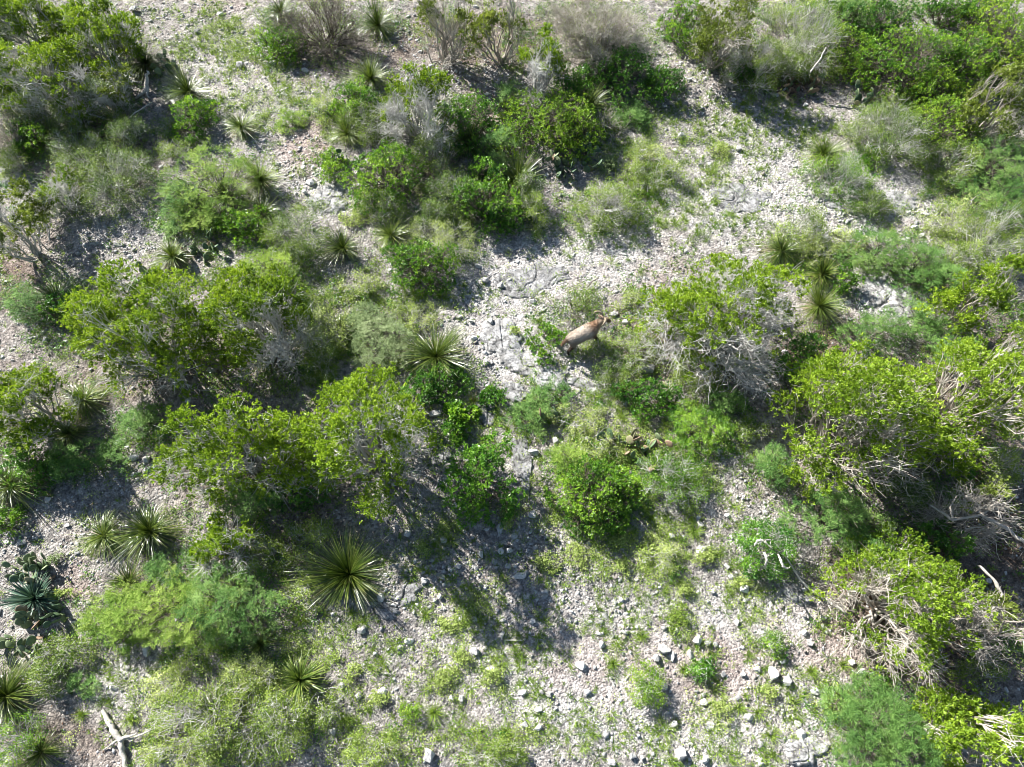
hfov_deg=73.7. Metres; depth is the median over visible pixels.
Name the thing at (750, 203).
bedrock slab
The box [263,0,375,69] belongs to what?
bare shrub
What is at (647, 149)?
leaved shrub
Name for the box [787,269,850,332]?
sotol
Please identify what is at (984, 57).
leafy shrub
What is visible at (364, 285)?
leaved shrub
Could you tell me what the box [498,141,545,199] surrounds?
sotol
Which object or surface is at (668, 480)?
leaved shrub
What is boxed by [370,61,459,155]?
shrub
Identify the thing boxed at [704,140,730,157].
leafy herb
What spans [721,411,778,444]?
leaved shrub
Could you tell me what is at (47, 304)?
leafy shrub
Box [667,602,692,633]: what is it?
leafy herb
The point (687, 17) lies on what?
leafy shrub
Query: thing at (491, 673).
leafy herb
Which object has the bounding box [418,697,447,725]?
grass tuft
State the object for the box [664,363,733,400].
leaved shrub
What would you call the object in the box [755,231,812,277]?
sotol
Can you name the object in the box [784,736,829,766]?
bedrock slab
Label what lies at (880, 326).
feathery shrub
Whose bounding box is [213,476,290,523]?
feathery shrub
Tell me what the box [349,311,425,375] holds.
feathery shrub
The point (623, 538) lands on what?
leafy herb
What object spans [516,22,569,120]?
juniper
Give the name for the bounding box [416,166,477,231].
leaved shrub
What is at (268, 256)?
feathery shrub
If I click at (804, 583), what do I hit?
dead branch
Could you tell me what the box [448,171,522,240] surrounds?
leafy shrub
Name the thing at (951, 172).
leaved shrub
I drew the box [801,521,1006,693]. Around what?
shrub
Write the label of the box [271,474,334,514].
leafy shrub
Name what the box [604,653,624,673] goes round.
grass tuft
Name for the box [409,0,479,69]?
juniper
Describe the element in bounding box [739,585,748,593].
rock
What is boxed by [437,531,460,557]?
grass tuft
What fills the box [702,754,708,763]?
rock
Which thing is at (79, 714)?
grass tuft
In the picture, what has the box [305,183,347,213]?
bedrock slab
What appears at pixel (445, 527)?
leafy herb
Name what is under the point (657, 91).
leafy shrub
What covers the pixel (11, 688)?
sotol
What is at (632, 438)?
prickly pear
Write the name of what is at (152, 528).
sotol
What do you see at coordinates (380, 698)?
leafy herb
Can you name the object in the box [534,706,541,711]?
rock
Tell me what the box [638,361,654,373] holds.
rock
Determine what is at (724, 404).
feathery shrub
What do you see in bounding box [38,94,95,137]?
leaved shrub
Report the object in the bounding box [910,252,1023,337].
juniper
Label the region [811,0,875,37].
feathery shrub
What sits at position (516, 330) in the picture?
leafy herb
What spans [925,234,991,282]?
leaved shrub
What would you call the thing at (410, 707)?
leafy herb
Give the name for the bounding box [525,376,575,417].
feathery shrub
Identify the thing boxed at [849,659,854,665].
rock
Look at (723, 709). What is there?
leafy herb
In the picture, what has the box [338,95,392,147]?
leaved shrub
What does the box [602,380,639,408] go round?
sotol
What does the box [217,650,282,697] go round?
leaved shrub
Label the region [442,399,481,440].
leafy shrub
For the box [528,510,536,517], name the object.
rock
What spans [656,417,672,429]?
grass tuft
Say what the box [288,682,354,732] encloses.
leaved shrub
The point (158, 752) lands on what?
leaved shrub
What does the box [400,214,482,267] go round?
leaved shrub
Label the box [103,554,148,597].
sotol
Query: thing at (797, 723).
rock
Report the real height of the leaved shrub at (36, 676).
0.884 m
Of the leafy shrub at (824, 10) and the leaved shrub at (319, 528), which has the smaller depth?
the leaved shrub at (319, 528)
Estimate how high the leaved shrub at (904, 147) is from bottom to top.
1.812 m
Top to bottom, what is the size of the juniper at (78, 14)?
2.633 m
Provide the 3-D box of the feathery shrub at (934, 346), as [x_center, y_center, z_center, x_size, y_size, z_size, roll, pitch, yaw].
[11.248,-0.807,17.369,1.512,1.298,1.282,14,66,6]
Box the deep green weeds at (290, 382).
[0,0,1023,766]
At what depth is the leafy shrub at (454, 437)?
16.72 m
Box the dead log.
[101,709,157,766]
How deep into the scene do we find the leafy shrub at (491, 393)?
17.17 m
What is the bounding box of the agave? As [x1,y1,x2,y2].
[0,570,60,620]
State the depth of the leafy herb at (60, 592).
15.37 m
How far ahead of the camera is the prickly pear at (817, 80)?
21.90 m
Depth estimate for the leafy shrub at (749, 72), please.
21.94 m
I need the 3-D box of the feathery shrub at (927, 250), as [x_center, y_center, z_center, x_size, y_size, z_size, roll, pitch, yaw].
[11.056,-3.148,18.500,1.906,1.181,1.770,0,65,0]
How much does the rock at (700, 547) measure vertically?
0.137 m
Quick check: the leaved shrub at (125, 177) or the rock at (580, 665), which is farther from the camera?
the leaved shrub at (125, 177)
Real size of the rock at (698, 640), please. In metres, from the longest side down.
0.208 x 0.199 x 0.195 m
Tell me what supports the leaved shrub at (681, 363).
on the ground at (52, 712)
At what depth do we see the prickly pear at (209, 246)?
19.19 m
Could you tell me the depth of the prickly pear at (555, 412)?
16.97 m
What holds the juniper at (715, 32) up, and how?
on the ground at (52, 712)
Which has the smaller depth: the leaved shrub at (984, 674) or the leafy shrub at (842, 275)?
the leaved shrub at (984, 674)
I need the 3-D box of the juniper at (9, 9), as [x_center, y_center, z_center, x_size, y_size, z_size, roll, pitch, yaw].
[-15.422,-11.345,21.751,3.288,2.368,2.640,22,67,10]
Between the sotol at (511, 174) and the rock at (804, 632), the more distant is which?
the sotol at (511, 174)
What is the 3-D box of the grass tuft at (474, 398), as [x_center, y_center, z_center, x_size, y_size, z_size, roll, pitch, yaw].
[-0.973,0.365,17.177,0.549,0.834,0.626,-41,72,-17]
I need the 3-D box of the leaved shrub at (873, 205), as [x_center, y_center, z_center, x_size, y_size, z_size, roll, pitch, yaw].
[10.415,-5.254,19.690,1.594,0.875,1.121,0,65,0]
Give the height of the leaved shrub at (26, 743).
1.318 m
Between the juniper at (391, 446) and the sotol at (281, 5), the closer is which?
the juniper at (391, 446)
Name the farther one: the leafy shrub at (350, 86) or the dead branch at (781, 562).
the leafy shrub at (350, 86)
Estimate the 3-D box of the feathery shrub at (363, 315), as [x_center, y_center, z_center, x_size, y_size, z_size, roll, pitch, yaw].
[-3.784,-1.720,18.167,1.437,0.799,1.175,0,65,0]
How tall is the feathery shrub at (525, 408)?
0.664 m
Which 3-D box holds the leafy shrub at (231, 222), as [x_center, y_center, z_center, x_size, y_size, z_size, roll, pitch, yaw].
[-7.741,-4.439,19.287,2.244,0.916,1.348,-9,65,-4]
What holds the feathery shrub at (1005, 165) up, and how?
on the ground at (52, 712)
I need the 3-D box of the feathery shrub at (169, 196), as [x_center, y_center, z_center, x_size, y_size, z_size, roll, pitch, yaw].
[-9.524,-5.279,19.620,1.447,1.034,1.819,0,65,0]
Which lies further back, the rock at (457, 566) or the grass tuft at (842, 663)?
the rock at (457, 566)
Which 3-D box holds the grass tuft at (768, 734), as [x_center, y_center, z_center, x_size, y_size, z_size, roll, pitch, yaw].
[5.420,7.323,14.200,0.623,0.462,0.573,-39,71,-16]
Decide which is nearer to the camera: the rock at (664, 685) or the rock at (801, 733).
the rock at (801, 733)
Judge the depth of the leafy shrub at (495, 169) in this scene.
19.93 m
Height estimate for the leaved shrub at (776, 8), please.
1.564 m
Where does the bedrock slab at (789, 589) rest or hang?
on the ground at (52, 712)
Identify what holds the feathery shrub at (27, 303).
on the ground at (52, 712)
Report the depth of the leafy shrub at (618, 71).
21.47 m
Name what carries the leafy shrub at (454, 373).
on the ground at (52, 712)
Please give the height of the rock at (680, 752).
0.205 m
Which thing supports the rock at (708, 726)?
on the ground at (52, 712)
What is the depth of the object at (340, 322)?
18.00 m
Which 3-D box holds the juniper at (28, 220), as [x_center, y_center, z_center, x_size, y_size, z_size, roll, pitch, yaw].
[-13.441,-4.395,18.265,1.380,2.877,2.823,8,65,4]
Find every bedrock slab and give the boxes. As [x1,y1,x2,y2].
[0,167,25,186]
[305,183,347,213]
[365,601,400,619]
[390,582,422,606]
[424,434,455,467]
[474,398,496,426]
[480,318,523,369]
[493,260,575,298]
[496,352,570,391]
[501,381,531,403]
[510,436,532,498]
[567,377,612,395]
[708,182,772,213]
[773,573,813,606]
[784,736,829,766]
[790,685,814,705]
[822,202,867,217]
[860,274,892,308]
[861,188,917,220]
[880,285,940,319]
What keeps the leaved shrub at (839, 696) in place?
on the ground at (52, 712)
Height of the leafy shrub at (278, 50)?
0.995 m
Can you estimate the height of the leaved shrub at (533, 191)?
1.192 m
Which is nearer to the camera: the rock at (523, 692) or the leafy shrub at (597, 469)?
the rock at (523, 692)
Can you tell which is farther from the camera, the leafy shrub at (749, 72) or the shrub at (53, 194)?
the leafy shrub at (749, 72)
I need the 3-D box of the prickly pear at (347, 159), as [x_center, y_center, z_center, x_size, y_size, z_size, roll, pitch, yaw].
[-4.847,-6.662,20.348,0.879,0.664,0.428,0,65,0]
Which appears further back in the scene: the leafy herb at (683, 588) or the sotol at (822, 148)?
the sotol at (822, 148)
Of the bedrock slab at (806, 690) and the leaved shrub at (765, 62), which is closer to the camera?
the bedrock slab at (806, 690)
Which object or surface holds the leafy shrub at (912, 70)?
on the ground at (52, 712)
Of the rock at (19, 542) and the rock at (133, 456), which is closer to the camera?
the rock at (19, 542)
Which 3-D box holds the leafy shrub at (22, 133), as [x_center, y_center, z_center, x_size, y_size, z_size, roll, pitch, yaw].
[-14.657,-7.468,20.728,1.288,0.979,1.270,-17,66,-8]
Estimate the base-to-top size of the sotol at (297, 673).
1.368 m
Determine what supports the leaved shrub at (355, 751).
on the ground at (52, 712)
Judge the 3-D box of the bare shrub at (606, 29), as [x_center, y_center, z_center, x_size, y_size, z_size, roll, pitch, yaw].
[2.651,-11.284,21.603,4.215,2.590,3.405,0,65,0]
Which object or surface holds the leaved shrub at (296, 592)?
on the ground at (52, 712)
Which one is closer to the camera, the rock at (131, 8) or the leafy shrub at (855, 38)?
the leafy shrub at (855, 38)
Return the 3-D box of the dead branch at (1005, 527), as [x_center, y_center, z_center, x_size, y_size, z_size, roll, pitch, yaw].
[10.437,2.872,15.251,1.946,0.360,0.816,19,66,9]
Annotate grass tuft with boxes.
[71,702,89,723]
[121,711,140,731]
[214,645,231,663]
[292,612,308,626]
[334,710,356,732]
[412,601,434,627]
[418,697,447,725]
[433,288,443,300]
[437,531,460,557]
[466,389,480,405]
[475,426,497,450]
[495,719,520,741]
[532,312,544,325]
[587,386,604,403]
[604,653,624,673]
[610,407,628,421]
[632,627,650,645]
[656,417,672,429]
[675,660,691,677]
[683,520,705,545]
[732,694,750,718]
[750,699,770,725]
[759,725,781,747]
[802,661,819,680]
[830,62,849,76]
[836,658,854,671]
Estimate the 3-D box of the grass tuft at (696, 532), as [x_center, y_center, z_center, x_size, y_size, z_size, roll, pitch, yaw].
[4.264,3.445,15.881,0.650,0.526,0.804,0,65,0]
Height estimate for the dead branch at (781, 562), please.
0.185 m
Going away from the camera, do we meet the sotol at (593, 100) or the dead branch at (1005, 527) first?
the dead branch at (1005, 527)
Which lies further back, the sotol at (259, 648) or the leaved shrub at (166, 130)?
the leaved shrub at (166, 130)
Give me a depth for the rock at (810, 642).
14.92 m
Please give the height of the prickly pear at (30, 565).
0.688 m
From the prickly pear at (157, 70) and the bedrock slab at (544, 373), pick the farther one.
the prickly pear at (157, 70)
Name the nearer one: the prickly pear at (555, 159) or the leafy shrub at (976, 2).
the prickly pear at (555, 159)
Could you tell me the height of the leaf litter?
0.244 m
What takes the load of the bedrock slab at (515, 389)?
on the ground at (52, 712)
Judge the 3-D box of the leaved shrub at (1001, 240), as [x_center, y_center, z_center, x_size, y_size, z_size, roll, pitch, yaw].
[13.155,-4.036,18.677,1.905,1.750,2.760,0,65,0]
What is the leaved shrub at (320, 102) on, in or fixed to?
on the ground at (52, 712)
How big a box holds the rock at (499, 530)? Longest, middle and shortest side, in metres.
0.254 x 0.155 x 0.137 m
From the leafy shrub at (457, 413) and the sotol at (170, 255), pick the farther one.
the sotol at (170, 255)
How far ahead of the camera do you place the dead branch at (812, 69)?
21.22 m
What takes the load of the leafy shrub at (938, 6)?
on the ground at (52, 712)
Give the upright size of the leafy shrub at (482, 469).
1.603 m
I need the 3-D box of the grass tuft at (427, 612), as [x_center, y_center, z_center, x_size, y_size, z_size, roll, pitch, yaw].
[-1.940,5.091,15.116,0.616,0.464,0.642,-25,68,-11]
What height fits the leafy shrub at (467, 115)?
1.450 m
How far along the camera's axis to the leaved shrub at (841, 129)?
20.93 m
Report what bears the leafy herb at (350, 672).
on the ground at (52, 712)
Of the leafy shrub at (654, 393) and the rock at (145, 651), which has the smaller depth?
the rock at (145, 651)
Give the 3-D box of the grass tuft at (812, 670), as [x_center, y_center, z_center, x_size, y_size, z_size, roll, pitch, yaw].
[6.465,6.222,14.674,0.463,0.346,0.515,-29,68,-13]
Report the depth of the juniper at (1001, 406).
15.31 m
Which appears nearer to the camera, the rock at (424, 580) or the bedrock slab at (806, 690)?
the bedrock slab at (806, 690)
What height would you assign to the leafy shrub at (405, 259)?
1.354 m
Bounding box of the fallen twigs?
[19,0,1023,755]
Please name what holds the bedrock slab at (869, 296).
on the ground at (52, 712)
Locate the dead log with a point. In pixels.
(116, 735)
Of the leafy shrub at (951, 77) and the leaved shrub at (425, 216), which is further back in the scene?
the leafy shrub at (951, 77)
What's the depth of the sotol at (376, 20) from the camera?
22.95 m
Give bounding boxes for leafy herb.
[44,552,64,563]
[53,586,81,598]
[337,207,370,227]
[343,662,362,684]
[367,687,391,707]
[397,701,421,726]
[412,539,431,559]
[428,662,461,691]
[434,517,459,539]
[437,616,462,635]
[450,642,476,668]
[477,662,505,689]
[496,509,525,531]
[509,325,520,334]
[531,550,564,574]
[566,541,592,570]
[598,154,617,176]
[601,443,639,464]
[605,531,632,547]
[612,558,630,577]
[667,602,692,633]
[675,577,691,596]
[692,545,714,566]
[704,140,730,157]
[711,694,735,725]
[728,575,753,588]
[760,682,778,702]
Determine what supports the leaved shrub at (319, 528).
on the ground at (52, 712)
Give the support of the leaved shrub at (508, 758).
on the ground at (52, 712)
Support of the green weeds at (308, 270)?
on the ground at (52, 712)
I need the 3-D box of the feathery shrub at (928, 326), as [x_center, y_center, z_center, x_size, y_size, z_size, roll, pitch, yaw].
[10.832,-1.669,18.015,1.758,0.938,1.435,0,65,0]
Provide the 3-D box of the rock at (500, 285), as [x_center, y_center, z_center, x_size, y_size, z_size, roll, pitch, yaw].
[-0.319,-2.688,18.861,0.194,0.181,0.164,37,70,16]
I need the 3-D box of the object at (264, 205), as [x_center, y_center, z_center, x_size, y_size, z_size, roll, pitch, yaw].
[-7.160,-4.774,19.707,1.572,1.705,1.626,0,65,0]
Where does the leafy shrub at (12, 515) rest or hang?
on the ground at (52, 712)
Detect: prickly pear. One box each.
[0,605,43,657]
[1,551,55,584]
[39,589,66,627]
[135,261,146,274]
[150,49,175,77]
[178,227,217,263]
[335,149,364,170]
[537,406,558,423]
[545,131,602,178]
[597,428,672,470]
[783,73,825,95]
[853,79,876,110]
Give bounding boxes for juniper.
[0,0,77,56]
[0,38,107,124]
[0,174,53,263]
[0,361,82,458]
[48,257,229,403]
[50,0,149,87]
[54,56,138,114]
[142,390,344,508]
[187,508,262,581]
[197,260,327,401]
[294,361,448,523]
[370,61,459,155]
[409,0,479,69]
[459,0,534,65]
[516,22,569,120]
[625,252,812,413]
[688,0,764,94]
[766,333,954,505]
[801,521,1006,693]
[897,320,1023,482]
[906,474,1023,559]
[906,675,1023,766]
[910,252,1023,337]
[954,53,1023,149]
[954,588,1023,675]
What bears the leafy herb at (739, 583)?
on the ground at (52, 712)
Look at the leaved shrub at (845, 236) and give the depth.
19.18 m
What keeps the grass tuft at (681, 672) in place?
on the ground at (52, 712)
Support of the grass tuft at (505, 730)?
on the ground at (52, 712)
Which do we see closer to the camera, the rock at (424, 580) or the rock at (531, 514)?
the rock at (424, 580)
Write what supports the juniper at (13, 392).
on the ground at (52, 712)
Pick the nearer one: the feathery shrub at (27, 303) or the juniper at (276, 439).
the juniper at (276, 439)
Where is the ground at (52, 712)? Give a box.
[0,0,1023,766]
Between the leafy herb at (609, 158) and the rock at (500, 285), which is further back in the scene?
the leafy herb at (609, 158)
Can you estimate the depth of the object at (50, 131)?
20.80 m
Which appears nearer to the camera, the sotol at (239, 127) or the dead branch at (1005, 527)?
the dead branch at (1005, 527)
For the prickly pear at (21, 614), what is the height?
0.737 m
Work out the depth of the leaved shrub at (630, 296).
18.52 m
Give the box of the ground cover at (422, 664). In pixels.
[0,0,1023,766]
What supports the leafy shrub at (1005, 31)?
on the ground at (52, 712)
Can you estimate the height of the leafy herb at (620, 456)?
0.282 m
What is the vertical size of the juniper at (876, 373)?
4.088 m
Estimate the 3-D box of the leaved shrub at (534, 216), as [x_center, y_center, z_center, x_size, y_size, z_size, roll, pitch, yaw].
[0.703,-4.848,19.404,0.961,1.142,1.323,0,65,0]
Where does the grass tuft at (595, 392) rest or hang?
on the ground at (52, 712)
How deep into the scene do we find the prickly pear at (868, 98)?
21.57 m
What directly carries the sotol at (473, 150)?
on the ground at (52, 712)
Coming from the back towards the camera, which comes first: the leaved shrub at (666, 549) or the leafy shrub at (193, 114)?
the leafy shrub at (193, 114)
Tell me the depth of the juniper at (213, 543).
15.17 m
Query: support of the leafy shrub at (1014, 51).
on the ground at (52, 712)
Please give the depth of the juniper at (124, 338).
16.01 m
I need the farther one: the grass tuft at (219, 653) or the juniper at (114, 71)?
the juniper at (114, 71)
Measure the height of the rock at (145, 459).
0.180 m
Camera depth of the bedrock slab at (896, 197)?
20.07 m
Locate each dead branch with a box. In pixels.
[50,660,89,695]
[126,101,152,119]
[135,70,149,98]
[754,539,771,548]
[763,552,767,566]
[778,554,789,568]
[785,557,845,612]
[810,47,835,72]
[917,151,959,164]
[930,496,1023,543]
[978,565,1003,611]
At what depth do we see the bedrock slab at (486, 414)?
17.18 m
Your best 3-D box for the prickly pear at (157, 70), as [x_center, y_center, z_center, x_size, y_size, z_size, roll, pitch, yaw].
[-11.380,-10.516,22.367,0.743,0.480,1.080,0,65,0]
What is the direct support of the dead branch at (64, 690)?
on the ground at (52, 712)
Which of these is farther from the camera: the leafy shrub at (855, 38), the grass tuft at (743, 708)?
the leafy shrub at (855, 38)
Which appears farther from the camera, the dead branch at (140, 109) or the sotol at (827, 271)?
the dead branch at (140, 109)
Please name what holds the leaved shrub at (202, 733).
on the ground at (52, 712)
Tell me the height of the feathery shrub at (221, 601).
1.563 m
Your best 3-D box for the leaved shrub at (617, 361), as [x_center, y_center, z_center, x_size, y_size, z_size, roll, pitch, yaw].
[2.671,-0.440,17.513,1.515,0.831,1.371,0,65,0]
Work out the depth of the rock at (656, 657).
14.80 m
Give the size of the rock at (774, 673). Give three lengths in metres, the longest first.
0.285 x 0.205 x 0.204 m
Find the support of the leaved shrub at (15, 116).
on the ground at (52, 712)
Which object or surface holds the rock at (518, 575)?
on the ground at (52, 712)
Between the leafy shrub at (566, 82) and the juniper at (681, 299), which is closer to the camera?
the juniper at (681, 299)
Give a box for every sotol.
[0,443,56,534]
[0,645,60,738]
[12,722,74,766]
[33,263,91,321]
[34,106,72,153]
[42,416,94,451]
[54,372,117,425]
[68,504,129,569]
[103,502,191,571]
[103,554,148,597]
[113,39,176,85]
[145,234,198,277]
[146,54,213,117]
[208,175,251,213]
[220,105,269,143]
[229,154,297,211]
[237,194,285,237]
[242,626,282,669]
[256,0,302,24]
[272,519,402,621]
[276,650,331,712]
[311,221,364,270]
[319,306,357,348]
[322,109,361,151]
[339,49,393,96]
[347,0,398,49]
[370,215,412,253]
[391,313,479,384]
[442,110,493,162]
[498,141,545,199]
[570,79,613,116]
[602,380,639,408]
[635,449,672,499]
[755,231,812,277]
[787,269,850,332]
[800,132,854,181]
[801,255,841,290]
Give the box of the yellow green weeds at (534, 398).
[0,0,1023,766]
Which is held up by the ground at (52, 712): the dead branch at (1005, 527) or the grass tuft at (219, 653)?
the grass tuft at (219, 653)
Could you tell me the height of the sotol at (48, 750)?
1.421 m
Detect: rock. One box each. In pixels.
[16,539,25,544]
[44,497,51,502]
[110,685,117,690]
[128,454,138,460]
[129,6,136,10]
[142,456,149,462]
[142,645,149,656]
[236,61,243,68]
[306,179,314,185]
[357,627,365,633]
[377,592,384,601]
[377,687,386,693]
[404,529,410,536]
[404,638,413,644]
[421,577,427,583]
[423,748,434,762]
[430,410,440,416]
[454,563,460,568]
[458,695,463,701]
[469,647,478,655]
[481,277,488,282]
[497,282,503,287]
[497,524,502,534]
[497,547,503,554]
[510,533,517,539]
[512,572,525,578]
[518,690,526,695]
[520,721,527,727]
[528,449,538,455]
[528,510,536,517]
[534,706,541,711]
[534,724,541,730]
[552,437,558,444]
[575,661,586,669]
[599,641,604,647]
[602,612,607,618]
[608,759,615,765]
[610,311,617,316]
[629,752,636,758]
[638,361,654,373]
[653,654,659,661]
[658,644,670,653]
[658,682,667,690]
[669,720,677,727]
[670,651,674,661]
[674,747,685,759]
[687,649,693,658]
[693,635,701,644]
[696,545,705,553]
[700,698,707,705]
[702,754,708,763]
[706,721,713,729]
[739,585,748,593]
[744,713,752,720]
[768,666,779,679]
[782,676,791,685]
[794,720,800,726]
[796,729,805,739]
[802,630,807,635]
[807,639,813,645]
[810,687,820,694]
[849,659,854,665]
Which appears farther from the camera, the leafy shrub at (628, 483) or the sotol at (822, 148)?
the sotol at (822, 148)
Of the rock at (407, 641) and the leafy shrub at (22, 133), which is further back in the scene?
the leafy shrub at (22, 133)
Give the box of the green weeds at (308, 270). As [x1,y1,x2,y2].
[0,0,1023,766]
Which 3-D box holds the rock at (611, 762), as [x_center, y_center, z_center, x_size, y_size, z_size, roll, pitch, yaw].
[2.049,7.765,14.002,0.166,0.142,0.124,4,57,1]
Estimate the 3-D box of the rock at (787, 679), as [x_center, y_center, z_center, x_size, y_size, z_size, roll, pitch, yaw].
[5.895,6.372,14.643,0.172,0.170,0.212,22,67,10]
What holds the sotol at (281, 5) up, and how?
on the ground at (52, 712)
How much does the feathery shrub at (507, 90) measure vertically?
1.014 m
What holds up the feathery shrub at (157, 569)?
on the ground at (52, 712)
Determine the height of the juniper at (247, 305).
3.291 m
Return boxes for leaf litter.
[2,0,1023,764]
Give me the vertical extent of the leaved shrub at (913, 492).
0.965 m
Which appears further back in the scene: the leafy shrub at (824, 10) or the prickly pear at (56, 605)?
the leafy shrub at (824, 10)
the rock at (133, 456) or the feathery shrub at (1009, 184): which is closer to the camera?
the rock at (133, 456)
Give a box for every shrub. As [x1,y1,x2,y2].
[0,100,31,155]
[0,143,29,180]
[0,277,61,325]
[0,441,75,497]
[0,503,27,536]
[0,708,47,766]
[3,87,67,132]
[5,117,48,159]
[19,653,72,704]
[26,157,93,226]
[30,627,101,676]
[36,283,91,321]
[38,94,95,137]
[42,121,112,186]
[42,436,129,482]
[60,669,103,699]
[71,140,160,224]
[72,576,175,655]
[76,74,138,121]
[96,563,249,654]
[103,111,150,158]
[106,401,168,449]
[126,655,194,710]
[130,730,230,766]
[141,665,309,766]
[142,551,209,586]
[147,117,170,144]
[147,136,268,224]
[155,135,191,160]
[156,176,205,230]
[157,217,183,242]
[168,94,220,142]
[171,560,288,653]
[176,186,229,232]
[179,664,260,754]
[201,204,278,248]
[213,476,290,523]
[216,247,315,299]
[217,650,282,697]
[243,684,317,764]
[244,530,297,577]
[252,25,309,63]
[255,197,336,257]
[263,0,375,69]
[267,235,310,273]
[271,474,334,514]
[273,515,336,564]
[273,561,324,616]
[274,107,308,134]
[285,295,354,370]
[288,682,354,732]
[294,344,340,387]
[305,92,335,127]
[314,145,346,183]
[325,74,380,123]
[335,266,384,298]
[336,139,432,215]
[337,730,400,766]
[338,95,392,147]
[345,299,396,339]
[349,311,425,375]
[355,186,410,226]
[380,236,460,301]
[387,298,437,333]
[398,372,438,423]
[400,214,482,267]
[405,197,464,233]
[407,121,464,176]
[411,361,474,405]
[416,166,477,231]
[432,414,467,447]
[435,88,507,156]
[436,425,526,529]
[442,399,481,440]
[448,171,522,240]
[457,729,529,766]
[467,153,511,194]
[473,203,531,237]
[476,122,524,167]
[478,384,508,406]
[487,87,598,159]
[492,79,520,115]
[496,399,553,438]
[507,166,549,219]
[522,190,551,236]
[524,321,568,368]
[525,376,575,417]
[529,0,659,77]
[539,281,604,327]
[542,442,593,487]
[542,453,630,542]
[543,104,607,165]
[543,401,609,435]
[550,421,626,463]
[553,62,597,111]
[559,174,645,238]
[575,330,618,361]
[578,43,654,110]
[587,344,645,393]
[589,105,630,141]
[602,464,641,517]
[610,377,683,423]
[611,97,652,130]
[613,324,656,371]
[614,287,640,311]
[625,658,669,711]
[627,140,667,168]
[627,151,688,195]
[630,446,710,508]
[634,535,679,579]
[642,64,685,105]
[647,345,701,381]
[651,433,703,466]
[655,0,707,53]
[659,396,736,457]
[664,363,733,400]
[685,654,717,685]
[703,384,750,425]
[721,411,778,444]
[723,27,787,101]
[724,515,800,583]
[727,63,764,83]
[745,439,801,494]
[753,625,784,660]
[756,0,815,29]
[761,40,818,85]
[764,331,827,392]
[769,0,853,85]
[770,486,897,549]
[771,202,827,256]
[782,0,863,25]
[793,146,880,205]
[793,233,842,269]
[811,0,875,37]
[812,21,888,84]
[817,662,950,766]
[820,677,853,718]
[830,224,877,256]
[830,261,865,297]
[831,102,886,147]
[831,227,932,281]
[832,0,918,48]
[833,304,914,356]
[834,530,899,575]
[842,88,939,171]
[843,19,981,100]
[844,188,897,218]
[859,143,887,171]
[866,471,940,510]
[882,239,952,300]
[890,294,958,342]
[892,92,988,156]
[900,516,977,561]
[904,0,983,28]
[905,67,974,112]
[907,260,967,296]
[912,431,978,481]
[916,133,985,191]
[916,323,982,376]
[917,24,1004,93]
[925,191,992,239]
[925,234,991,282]
[945,0,1008,31]
[945,177,1006,223]
[945,653,1013,692]
[952,126,1023,210]
[954,0,1023,85]
[956,196,1023,283]
[965,173,1023,236]
[978,442,1023,492]
[983,38,1023,97]
[986,101,1023,151]
[987,314,1023,368]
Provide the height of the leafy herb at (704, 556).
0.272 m
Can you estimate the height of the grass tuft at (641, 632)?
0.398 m
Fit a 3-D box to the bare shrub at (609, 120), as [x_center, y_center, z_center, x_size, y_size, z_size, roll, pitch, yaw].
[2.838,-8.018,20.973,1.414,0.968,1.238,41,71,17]
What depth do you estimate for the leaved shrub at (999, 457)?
16.10 m
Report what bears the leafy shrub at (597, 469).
on the ground at (52, 712)
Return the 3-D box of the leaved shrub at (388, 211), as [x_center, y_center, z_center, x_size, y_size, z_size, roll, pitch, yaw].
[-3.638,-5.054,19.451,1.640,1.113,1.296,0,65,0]
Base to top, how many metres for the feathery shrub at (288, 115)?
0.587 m
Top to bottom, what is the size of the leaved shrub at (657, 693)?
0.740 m
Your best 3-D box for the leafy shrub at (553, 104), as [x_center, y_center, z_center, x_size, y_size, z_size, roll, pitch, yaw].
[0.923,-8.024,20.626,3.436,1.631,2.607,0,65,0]
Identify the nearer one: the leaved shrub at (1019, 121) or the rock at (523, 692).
the rock at (523, 692)
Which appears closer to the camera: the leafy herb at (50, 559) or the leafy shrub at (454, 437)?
the leafy herb at (50, 559)
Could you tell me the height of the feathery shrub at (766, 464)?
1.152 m
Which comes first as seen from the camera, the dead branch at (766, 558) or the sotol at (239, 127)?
the dead branch at (766, 558)
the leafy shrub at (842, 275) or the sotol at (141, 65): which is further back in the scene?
the sotol at (141, 65)
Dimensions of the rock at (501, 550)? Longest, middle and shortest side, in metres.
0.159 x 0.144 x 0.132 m
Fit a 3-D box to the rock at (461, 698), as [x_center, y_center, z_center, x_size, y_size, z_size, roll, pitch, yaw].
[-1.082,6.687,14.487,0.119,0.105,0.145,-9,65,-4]
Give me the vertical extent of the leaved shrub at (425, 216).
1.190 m
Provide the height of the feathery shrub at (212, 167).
1.541 m
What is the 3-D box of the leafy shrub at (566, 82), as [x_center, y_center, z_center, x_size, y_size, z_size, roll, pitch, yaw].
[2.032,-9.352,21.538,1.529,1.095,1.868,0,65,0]
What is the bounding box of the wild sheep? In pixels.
[560,311,610,355]
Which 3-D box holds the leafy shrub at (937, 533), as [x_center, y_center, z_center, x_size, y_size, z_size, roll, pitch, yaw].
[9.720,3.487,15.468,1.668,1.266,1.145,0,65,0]

